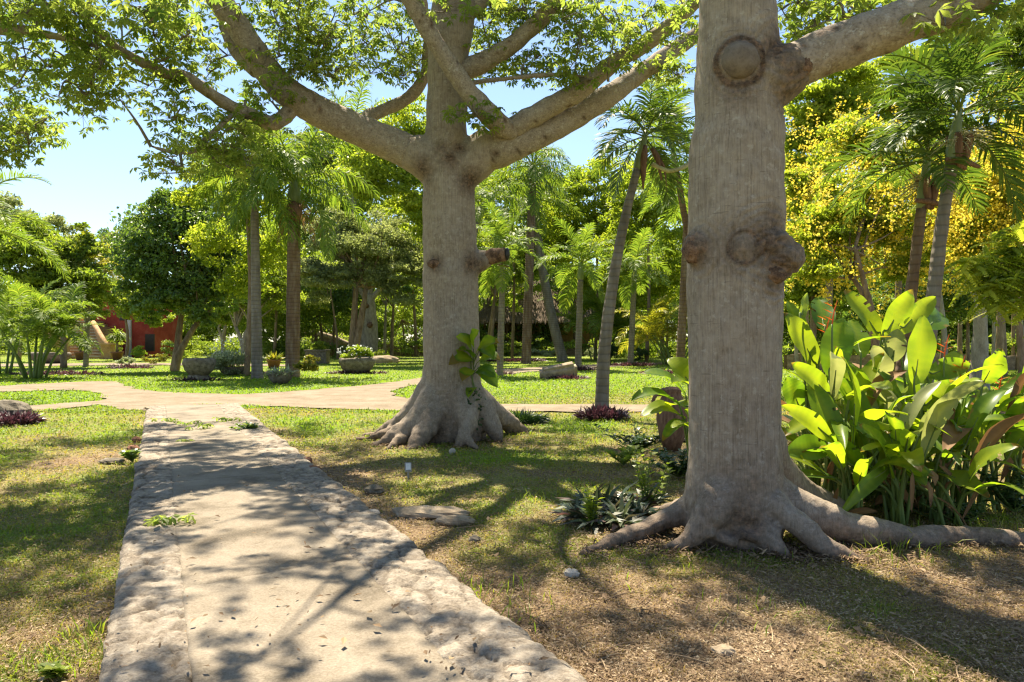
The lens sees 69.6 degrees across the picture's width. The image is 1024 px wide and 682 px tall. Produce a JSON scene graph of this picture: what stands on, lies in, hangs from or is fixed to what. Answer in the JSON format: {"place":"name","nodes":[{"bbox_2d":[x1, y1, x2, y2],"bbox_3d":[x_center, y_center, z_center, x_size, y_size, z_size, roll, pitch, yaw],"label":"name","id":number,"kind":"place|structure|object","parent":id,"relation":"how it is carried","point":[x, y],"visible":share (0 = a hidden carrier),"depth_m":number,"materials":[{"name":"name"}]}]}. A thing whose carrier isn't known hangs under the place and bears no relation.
{"place":"outdoors","nodes":[
{"label":"outdoors","id":0,"kind":"place"},
{"bbox_2d":[0,362,667,411],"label":"dirt path","id":1,"kind":"structure","parent":0,"point":[118,395],"depth_m":20.20,"materials":[{"name":"soil"}]},
{"bbox_2d":[0,351,1023,681],"bbox_3d":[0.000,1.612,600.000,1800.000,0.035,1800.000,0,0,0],"label":"lawn","id":2,"kind":"structure","parent":0,"point":[102,453],"depth_m":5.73,"materials":[{"name":"plant"}]},
{"bbox_2d":[0,400,31,415],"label":"boulder","id":3,"kind":"object","parent":2,"relation":"on","point":[12,405],"visible":0.45,"depth_m":14.65,"materials":[{"name":"stone"}]},
{"bbox_2d":[0,408,50,426],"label":"purple plants","id":4,"kind":"object","parent":2,"relation":"on","point":[24,417],"visible":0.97,"depth_m":14.04,"materials":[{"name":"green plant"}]},
{"bbox_2d":[0,156,70,330],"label":"date palm","id":5,"kind":"object","parent":2,"relation":"on","point":[13,232],"visible":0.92,"depth_m":20.20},
{"bbox_2d":[0,268,72,373],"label":"clump palm","id":6,"kind":"object","parent":2,"relation":"on","point":[42,290],"visible":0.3,"depth_m":36.23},
{"bbox_2d":[0,190,84,358],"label":"broadleaf tree","id":7,"kind":"object","parent":2,"relation":"on","point":[57,220],"visible":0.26,"depth_m":59.92,"materials":[{"name":"green plant"}]},
{"bbox_2d":[0,281,104,378],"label":"clump palm","id":8,"kind":"object","parent":2,"relation":"on","point":[58,321],"visible":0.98,"depth_m":31.41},
{"bbox_2d":[34,659,73,679],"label":"young shrub","id":9,"kind":"object","parent":2,"relation":"on","point":[55,669],"visible":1,"depth_m":3.46,"materials":[{"name":"green plant"}]},
{"bbox_2d":[0,211,119,367],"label":"broadleaf tree","id":10,"kind":"object","parent":2,"relation":"on","point":[38,273],"visible":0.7,"depth_m":43.17,"materials":[{"name":"green plant"}]},
{"bbox_2d":[0,0,148,171],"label":"ceiba tree","id":11,"kind":"object","parent":2,"relation":"on","point":[59,17],"visible":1,"depth_m":8.75,"materials":[{"name":"green plant"}]},
{"bbox_2d":[48,317,124,358],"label":"staircase","id":12,"kind":"structure","parent":2,"relation":"on","point":[98,333],"depth_m":66.90,"materials":[{"name":"stone"}]},
{"bbox_2d":[61,225,123,366],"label":"feather palm","id":13,"kind":"object","parent":2,"relation":"on","point":[86,354],"visible":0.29,"depth_m":45.87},
{"bbox_2d":[104,326,129,359],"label":"potted palm","id":14,"kind":"object","parent":2,"relation":"on","point":[116,336],"visible":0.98,"depth_m":61.71,"materials":[{"name":"plant"}]},
{"bbox_2d":[72,217,180,283],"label":"broadleaf tree","id":15,"kind":"object","parent":2,"relation":"on","point":[104,231],"visible":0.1,"depth_m":87.79,"materials":[{"name":"green plant"}]},
{"bbox_2d":[83,275,174,360],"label":"broadleaf tree","id":16,"kind":"object","parent":2,"relation":"on","point":[121,304],"visible":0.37,"depth_m":59.59,"materials":[{"name":"green plant"}]},
{"bbox_2d":[96,283,177,356],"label":"red house","id":17,"kind":"structure","parent":2,"relation":"on","point":[147,337],"depth_m":72.00,"materials":[{"name":"paint"}]},
{"bbox_2d":[99,405,191,681],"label":"stone kerb","id":18,"kind":"structure","parent":2,"relation":"on","point":[147,612],"depth_m":4.56,"materials":[{"name":"stone"}]},
{"bbox_2d":[143,512,197,526],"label":"grass tuft","id":19,"kind":"object","parent":2,"relation":"on","point":[164,519],"visible":0.95,"depth_m":6.14,"materials":[{"name":"green plant"}]},
{"bbox_2d":[98,181,270,371],"bbox_3d":[-17.140,-3.423,38.755,8.324,10.510,6.441,0,0,0],"label":"broadleaf tree","id":20,"kind":"object","parent":2,"relation":"on","point":[150,262],"visible":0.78,"depth_m":37.76,"materials":[{"name":"green plant"}]},
{"bbox_2d":[182,358,215,381],"bbox_3d":[-12.608,1.200,29.683,1.330,1.037,1.064,0,0,0],"label":"stone bowl","id":21,"kind":"object","parent":2,"relation":"on","point":[200,368],"visible":0.78,"depth_m":29.32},
{"bbox_2d":[201,301,233,350],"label":"broadleaf tree","id":22,"kind":"object","parent":2,"relation":"on","point":[225,320],"visible":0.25,"depth_m":57.87,"materials":[{"name":"green plant"}]},
{"bbox_2d":[201,339,265,374],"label":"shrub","id":23,"kind":"object","parent":2,"relation":"on","point":[227,362],"visible":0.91,"depth_m":34.10,"materials":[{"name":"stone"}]},
{"bbox_2d":[170,161,308,375],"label":"broadleaf tree","id":24,"kind":"object","parent":2,"relation":"on","point":[270,249],"visible":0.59,"depth_m":35.32,"materials":[{"name":"green plant"}]},
{"bbox_2d":[178,78,335,378],"bbox_3d":[-11.110,-4.506,31.898,6.515,12.528,6.219,0,0,0],"label":"royal palm","id":25,"kind":"object","parent":2,"relation":"on","point":[256,349],"visible":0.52,"depth_m":31.12,"materials":[{"name":"plant"}]},
{"bbox_2d":[213,248,309,353],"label":"broadleaf tree","id":26,"kind":"object","parent":2,"relation":"on","point":[278,295],"visible":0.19,"depth_m":55.99,"materials":[{"name":"green plant"}]},
{"bbox_2d":[183,128,359,348],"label":"broadleaf tree","id":27,"kind":"object","parent":2,"relation":"on","point":[325,163],"visible":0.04,"depth_m":76.61,"materials":[{"name":"green plant"}]},
{"bbox_2d":[217,215,337,358],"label":"broadleaf tree","id":28,"kind":"object","parent":2,"relation":"on","point":[279,346],"visible":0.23,"depth_m":66.87,"materials":[{"name":"green plant"}]},
{"bbox_2d":[263,364,298,383],"bbox_3d":[-8.623,1.270,27.432,1.390,0.898,1.370,0,0,32],"label":"stone planter","id":29,"kind":"object","parent":2,"relation":"on","point":[281,376],"visible":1,"depth_m":27.23,"materials":[{"name":"grey stone"}]},
{"bbox_2d":[201,93,379,376],"bbox_3d":[-9.528,-4.593,32.786,7.076,12.694,8.057,0,0,0],"label":"royal palm","id":30,"kind":"object","parent":2,"relation":"on","point":[292,350],"visible":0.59,"depth_m":32.56,"materials":[{"name":"plant"}]},
{"bbox_2d":[291,354,320,372],"bbox_3d":[-8.852,0.971,31.627,1.216,0.814,1.074,0,0,0],"label":"croton","id":31,"kind":"object","parent":2,"relation":"on","point":[304,365],"visible":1,"depth_m":31.58,"materials":[{"name":"green plant"}]},
{"bbox_2d":[165,404,466,681],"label":"footpath","id":32,"kind":"structure","parent":2,"relation":"on","point":[238,567],"depth_m":4.59,"materials":[{"name":"concrete"}]},
{"bbox_2d":[304,340,330,363],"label":"square planter","id":33,"kind":"object","parent":2,"relation":"on","point":[323,353],"visible":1,"depth_m":52.02,"materials":[{"name":"stone"}]},
{"bbox_2d":[264,276,382,356],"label":"broadleaf tree","id":34,"kind":"object","parent":2,"relation":"on","point":[339,303],"visible":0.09,"depth_m":71.86,"materials":[{"name":"green plant"}]},
{"bbox_2d":[259,176,411,356],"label":"broadleaf tree","id":35,"kind":"object","parent":2,"relation":"on","point":[365,207],"visible":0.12,"depth_m":73.85,"materials":[{"name":"green plant"}]},
{"bbox_2d":[298,70,406,356],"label":"royal palm","id":36,"kind":"object","parent":2,"relation":"on","point":[358,100],"visible":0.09,"depth_m":68.96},
{"bbox_2d":[337,344,374,373],"bbox_3d":[-7.662,0.867,36.087,1.885,1.466,1.306,0,0,0],"label":"stone trough","id":37,"kind":"object","parent":2,"relation":"on","point":[348,362],"visible":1,"depth_m":35.70,"materials":[{"name":"grey stone"}]},
{"bbox_2d":[300,205,423,356],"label":"broadleaf tree","id":38,"kind":"object","parent":2,"relation":"on","point":[406,259],"visible":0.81,"depth_m":53.41,"materials":[{"name":"green plant"}]},
{"bbox_2d":[336,253,396,356],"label":"bottle tree","id":39,"kind":"object","parent":2,"relation":"on","point":[369,336],"visible":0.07,"depth_m":67.37,"materials":[{"name":"grey plant"}]},
{"bbox_2d":[52,0,698,449],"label":"ceiba tree","id":40,"kind":"object","parent":2,"relation":"on","point":[448,162],"visible":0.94,"depth_m":11.52,"materials":[{"name":"grey plant"}]},
{"bbox_2d":[449,328,499,429],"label":"climbing vine","id":41,"kind":"object","parent":40,"relation":"attached to","point":[486,372],"visible":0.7,"depth_m":11.56,"materials":[{"name":"green plant"}]},
{"bbox_2d":[361,272,423,355],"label":"broadleaf tree","id":42,"kind":"object","parent":2,"relation":"on","point":[406,313],"visible":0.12,"depth_m":79.92,"materials":[{"name":"green plant"}]},
{"bbox_2d":[382,276,414,355],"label":"slim tree","id":43,"kind":"object","parent":2,"relation":"on","point":[407,289],"visible":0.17,"depth_m":71.89,"materials":[{"name":"brown plant"}]},
{"bbox_2d":[217,403,586,681],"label":"stone kerb","id":44,"kind":"structure","parent":2,"relation":"on","point":[448,609],"depth_m":4.61,"materials":[{"name":"stone"}]},
{"bbox_2d":[325,93,489,255],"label":"broadleaf tree","id":45,"kind":"object","parent":2,"relation":"on","point":[377,171],"visible":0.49,"depth_m":49.33,"materials":[{"name":"green plant"}]},
{"bbox_2d":[391,505,469,519],"bbox_3d":[-0.747,1.574,6.744,0.735,0.118,0.300,0,0,0],"label":"stone","id":46,"kind":"object","parent":2,"relation":"on","point":[423,512],"visible":0.84,"depth_m":6.66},
{"bbox_2d":[435,515,474,526],"bbox_3d":[-0.498,1.579,6.463,0.352,0.097,0.233,0,0,0],"label":"stone","id":47,"kind":"object","parent":2,"relation":"on","point":[453,520],"visible":0.91,"depth_m":6.39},
{"bbox_2d":[478,259,515,336],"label":"slim tree","id":48,"kind":"object","parent":2,"relation":"on","point":[493,291],"visible":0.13,"depth_m":61.90,"materials":[{"name":"brown plant"}]},
{"bbox_2d":[475,170,529,241],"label":"broadleaf tree","id":49,"kind":"object","parent":2,"relation":"on","point":[483,192],"visible":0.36,"depth_m":45.58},
{"bbox_2d":[0,330,1016,362],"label":"undergrowth","id":50,"kind":"object","parent":2,"relation":"on","point":[788,347],"visible":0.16,"depth_m":77.13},
{"bbox_2d":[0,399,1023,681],"bbox_3d":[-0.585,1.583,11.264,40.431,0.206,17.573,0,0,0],"label":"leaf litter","id":51,"kind":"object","parent":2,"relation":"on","point":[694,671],"visible":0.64,"depth_m":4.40,"materials":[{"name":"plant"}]},
{"bbox_2d":[0,165,1023,348],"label":"distant wood","id":52,"kind":"object","parent":2,"relation":"on","point":[212,334],"visible":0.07,"depth_m":91.61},
{"bbox_2d":[476,198,550,375],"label":"feather palm","id":53,"kind":"object","parent":2,"relation":"on","point":[497,225],"visible":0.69,"depth_m":33.90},
{"bbox_2d":[478,258,576,355],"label":"broadleaf tree","id":54,"kind":"object","parent":2,"relation":"on","point":[541,334],"visible":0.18,"depth_m":81.99,"materials":[{"name":"green plant"}]},
{"bbox_2d":[507,407,552,424],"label":"grass tuft","id":55,"kind":"object","parent":2,"relation":"on","point":[527,418],"visible":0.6,"depth_m":14.30,"materials":[{"name":"green plant"}]},
{"bbox_2d":[481,166,584,357],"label":"broadleaf tree","id":56,"kind":"object","parent":2,"relation":"on","point":[511,300],"visible":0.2,"depth_m":70.15,"materials":[{"name":"green plant"}]},
{"bbox_2d":[486,146,586,361],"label":"curved palm","id":57,"kind":"object","parent":2,"relation":"on","point":[558,343],"visible":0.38,"depth_m":58.70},
{"bbox_2d":[491,143,582,363],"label":"royal palm","id":58,"kind":"object","parent":2,"relation":"on","point":[532,178],"visible":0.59,"depth_m":52.27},
{"bbox_2d":[479,279,626,355],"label":"thatched hut","id":59,"kind":"object","parent":2,"relation":"on","point":[539,315],"visible":0.19,"depth_m":81.95,"materials":[{"name":"wood"}]},
{"bbox_2d":[539,361,577,378],"bbox_3d":[1.971,1.276,31.184,1.638,0.823,0.680,0,0,-9],"label":"grinding stone","id":60,"kind":"object","parent":2,"relation":"on","point":[566,368],"visible":0.78,"depth_m":30.95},
{"bbox_2d":[548,498,608,522],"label":"oyster plant","id":61,"kind":"object","parent":2,"relation":"on","point":[565,515],"visible":0.62,"depth_m":6.54,"materials":[{"name":"green plant"}]},
{"bbox_2d":[533,216,625,366],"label":"feather palm","id":62,"kind":"object","parent":2,"relation":"on","point":[580,246],"visible":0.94,"depth_m":40.81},
{"bbox_2d":[525,157,652,359],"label":"broadleaf tree","id":63,"kind":"object","parent":2,"relation":"on","point":[578,188],"visible":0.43,"depth_m":63.13,"materials":[{"name":"green plant"}]},
{"bbox_2d":[560,488,623,535],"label":"oyster plant","id":64,"kind":"object","parent":2,"relation":"on","point":[581,522],"visible":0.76,"depth_m":6.32,"materials":[{"name":"green plant"}]},
{"bbox_2d":[579,491,604,525],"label":"young shrub","id":65,"kind":"object","parent":2,"relation":"on","point":[590,509],"visible":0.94,"depth_m":6.34,"materials":[{"name":"green plant"}]},
{"bbox_2d":[536,280,660,359],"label":"clump palm","id":66,"kind":"object","parent":2,"relation":"on","point":[620,322],"visible":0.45,"depth_m":60.86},
{"bbox_2d":[570,402,633,421],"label":"purple plants","id":67,"kind":"object","parent":2,"relation":"on","point":[600,412],"visible":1,"depth_m":14.86,"materials":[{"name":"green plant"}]},
{"bbox_2d":[587,490,649,530],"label":"oyster plant","id":68,"kind":"object","parent":2,"relation":"on","point":[629,519],"visible":0.77,"depth_m":6.29,"materials":[{"name":"green plant"}]},
{"bbox_2d":[598,442,644,464],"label":"young shrub","id":69,"kind":"object","parent":2,"relation":"on","point":[626,455],"visible":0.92,"depth_m":9.49,"materials":[{"name":"green plant"}]},
{"bbox_2d":[592,423,660,448],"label":"young shrub","id":70,"kind":"object","parent":2,"relation":"on","point":[640,440],"visible":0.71,"depth_m":10.83,"materials":[{"name":"green plant"}]},
{"bbox_2d":[587,157,682,361],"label":"broadleaf tree","id":71,"kind":"object","parent":2,"relation":"on","point":[671,257],"visible":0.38,"depth_m":56.32,"materials":[{"name":"green plant"}]},
{"bbox_2d":[594,227,675,365],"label":"feather palm","id":72,"kind":"object","parent":2,"relation":"on","point":[632,257],"visible":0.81,"depth_m":46.76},
{"bbox_2d":[590,55,694,408],"bbox_3d":[2.978,-2.086,15.870,2.895,7.715,3.040,0,0,0],"label":"leaning palm","id":73,"kind":"object","parent":2,"relation":"on","point":[641,157],"visible":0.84,"depth_m":15.67,"materials":[{"name":"plant"}]},
{"bbox_2d":[599,251,687,357],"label":"broadleaf tree","id":74,"kind":"object","parent":2,"relation":"on","point":[654,351],"visible":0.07,"depth_m":71.33,"materials":[{"name":"green plant"}]},
{"bbox_2d":[615,296,687,364],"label":"clump palm","id":75,"kind":"object","parent":2,"relation":"on","point":[654,323],"visible":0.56,"depth_m":49.81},
{"bbox_2d":[628,445,674,503],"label":"young shrub","id":76,"kind":"object","parent":2,"relation":"on","point":[642,484],"visible":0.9,"depth_m":7.02,"materials":[{"name":"green plant"}]},
{"bbox_2d":[611,80,693,236],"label":"feather palm","id":77,"kind":"object","parent":2,"relation":"on","point":[676,157],"visible":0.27,"depth_m":23.90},
{"bbox_2d":[631,357,688,453],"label":"leaf plant","id":78,"kind":"object","parent":2,"relation":"on","point":[679,366],"visible":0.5,"depth_m":7.60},
{"bbox_2d":[634,154,688,376],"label":"feather palm","id":79,"kind":"object","parent":2,"relation":"on","point":[681,333],"visible":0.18,"depth_m":31.20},
{"bbox_2d":[645,447,687,476],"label":"young shrub","id":80,"kind":"object","parent":2,"relation":"on","point":[680,470],"visible":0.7,"depth_m":8.58,"materials":[{"name":"green plant"}]},
{"bbox_2d":[651,387,687,450],"bbox_3d":[2.349,1.138,10.799,0.460,0.923,0.452,0,0,44],"label":"clay jar","id":81,"kind":"object","parent":2,"relation":"on","point":[674,441],"visible":0.57,"depth_m":10.66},
{"bbox_2d":[573,0,1023,562],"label":"ceiba tree","id":82,"kind":"object","parent":2,"relation":"on","point":[747,484],"visible":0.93,"depth_m":5.69,"materials":[{"name":"grey plant"}]},
{"bbox_2d":[784,192,869,338],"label":"broadleaf tree","id":83,"kind":"object","parent":2,"relation":"on","point":[797,293],"visible":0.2,"depth_m":29.53,"materials":[{"name":"green plant"}]},
{"bbox_2d":[783,63,889,371],"bbox_3d":[12.024,-4.468,27.974,4.411,12.547,2.829,0,0,0],"label":"broadleaf tree","id":84,"kind":"object","parent":2,"relation":"on","point":[823,94],"visible":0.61,"depth_m":27.42,"materials":[{"name":"plant"}]},
{"bbox_2d":[781,300,907,496],"bbox_3d":[2.905,0.640,7.036,1.596,2.032,1.942,0,0,30],"label":"paddle leaf plant","id":85,"kind":"object","parent":2,"relation":"on","point":[837,340],"visible":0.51,"depth_m":6.80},
{"bbox_2d":[782,293,917,485],"bbox_3d":[2.965,0.583,7.441,1.692,2.150,1.811,0,0,0],"label":"paddle leaf plant","id":86,"kind":"object","parent":2,"relation":"on","point":[801,334],"visible":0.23,"depth_m":7.22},
{"bbox_2d":[784,290,933,502],"bbox_3d":[3.399,0.562,7.396,1.304,2.188,1.525,0,0,-33],"label":"paddle leaf plant","id":87,"kind":"object","parent":2,"relation":"on","point":[872,321],"visible":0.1,"depth_m":7.50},
{"bbox_2d":[782,356,940,514],"bbox_3d":[3.105,0.889,6.565,1.770,1.538,1.553,0,0,-41],"label":"paddle leaf plant","id":88,"kind":"object","parent":2,"relation":"on","point":[822,404],"visible":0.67,"depth_m":6.39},
{"bbox_2d":[799,326,979,511],"bbox_3d":[3.415,0.754,6.984,1.396,1.807,1.744,0,0,-42],"label":"paddle leaf plant","id":89,"kind":"object","parent":2,"relation":"on","point":[887,365],"visible":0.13,"depth_m":6.98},
{"bbox_2d":[784,140,1000,346],"bbox_3d":[8.434,-1.775,18.037,5.761,6.728,4.729,0,0,0],"label":"flowering tree","id":90,"kind":"object","parent":2,"relation":"on","point":[826,246],"visible":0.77,"depth_m":17.55,"materials":[{"name":"yellow plant"}]},
{"bbox_2d":[802,378,983,525],"bbox_3d":[3.352,0.988,6.429,1.928,1.339,1.250,0,0,-32],"label":"paddle leaf plant","id":91,"kind":"object","parent":2,"relation":"on","point":[939,413],"visible":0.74,"depth_m":6.24,"materials":[{"name":"plant"}]},
{"bbox_2d":[814,290,974,497],"bbox_3d":[3.914,0.569,7.427,1.580,2.171,1.474,0,0,-16],"label":"paddle leaf plant","id":92,"kind":"object","parent":2,"relation":"on","point":[905,311],"visible":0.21,"depth_m":7.35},
{"bbox_2d":[784,91,1011,282],"bbox_3d":[10.828,-2.487,21.003,8.901,8.882,4.966,0,0,0],"label":"flowering tree","id":93,"kind":"object","parent":2,"relation":"on","point":[797,179],"visible":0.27,"depth_m":20.53,"materials":[{"name":"yellow plant"}]},
{"bbox_2d":[784,353,1015,370],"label":"rubble wall","id":94,"kind":"structure","parent":2,"relation":"on","point":[855,359],"depth_m":40.02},
{"bbox_2d":[845,40,960,370],"bbox_3d":[17.106,-5.614,32.001,5.702,14.837,3.399,0,0,0],"label":"broadleaf tree","id":95,"kind":"object","parent":2,"relation":"on","point":[884,113],"visible":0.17,"depth_m":31.46,"materials":[{"name":"green plant"}]},
{"bbox_2d":[821,49,1023,416],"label":"feather palm","id":96,"kind":"object","parent":2,"relation":"on","point":[927,189],"visible":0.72,"depth_m":13.11,"materials":[{"name":"plant"}]},
{"bbox_2d":[839,246,1007,358],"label":"broadleaf tree","id":97,"kind":"object","parent":2,"relation":"on","point":[958,308],"visible":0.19,"depth_m":35.47,"materials":[{"name":"green plant"}]},
{"bbox_2d":[851,18,1023,381],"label":"feather palm","id":98,"kind":"object","parent":2,"relation":"on","point":[944,79],"visible":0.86,"depth_m":11.89,"materials":[{"name":"plant"}]},
{"bbox_2d":[852,388,1023,525],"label":"paddle leaf plant","id":99,"kind":"object","parent":2,"relation":"on","point":[987,448],"visible":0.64,"depth_m":6.32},
{"bbox_2d":[873,315,1018,514],"bbox_3d":[4.015,0.704,6.907,1.601,1.901,1.290,0,0,-34],"label":"paddle leaf plant","id":100,"kind":"object","parent":2,"relation":"on","point":[921,349],"visible":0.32,"depth_m":6.85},
{"bbox_2d":[904,493,998,521],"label":"young shrub","id":101,"kind":"object","parent":2,"relation":"on","point":[975,512],"visible":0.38,"depth_m":6.50,"materials":[{"name":"green plant"}]},
{"bbox_2d":[895,335,1023,504],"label":"paddle leaf plant","id":102,"kind":"object","parent":2,"relation":"on","point":[953,365],"visible":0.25,"depth_m":7.11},
{"bbox_2d":[897,71,1023,372],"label":"flowering tree","id":103,"kind":"object","parent":2,"relation":"on","point":[977,229],"visible":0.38,"depth_m":17.77,"materials":[{"name":"yellow plant"}]},
{"bbox_2d":[929,205,1008,390],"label":"broadleaf tree","id":104,"kind":"object","parent":2,"relation":"on","point":[979,349],"visible":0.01,"depth_m":23.84,"materials":[{"name":"grey plant"}]},
{"bbox_2d":[923,348,1023,512],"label":"paddle leaf plant","id":105,"kind":"object","parent":2,"relation":"on","point":[1015,384],"visible":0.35,"depth_m":6.88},
{"bbox_2d":[926,1,1023,379],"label":"broadleaf tree","id":106,"kind":"object","parent":2,"relation":"on","point":[1013,55],"visible":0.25,"depth_m":29.51,"materials":[{"name":"green plant"}]},
{"bbox_2d":[944,219,1023,338],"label":"feathery tree","id":107,"kind":"object","parent":2,"relation":"on","point":[1005,288],"visible":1,"depth_m":12.87,"materials":[{"name":"green plant"}]},
{"bbox_2d":[945,367,1023,498],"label":"paddle leaf plant","id":108,"kind":"object","parent":2,"relation":"on","point":[1017,406],"visible":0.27,"depth_m":7.10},
{"bbox_2d":[977,468,1023,511],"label":"young shrub","id":109,"kind":"object","parent":2,"relation":"on","point":[1009,499],"visible":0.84,"depth_m":6.89,"materials":[{"name":"green plant"}]},
{"bbox_2d":[0,0,1023,341],"label":"sky","id":110,"kind":"structure","parent":0,"point":[92,177],"materials":[{"name":"blue"}]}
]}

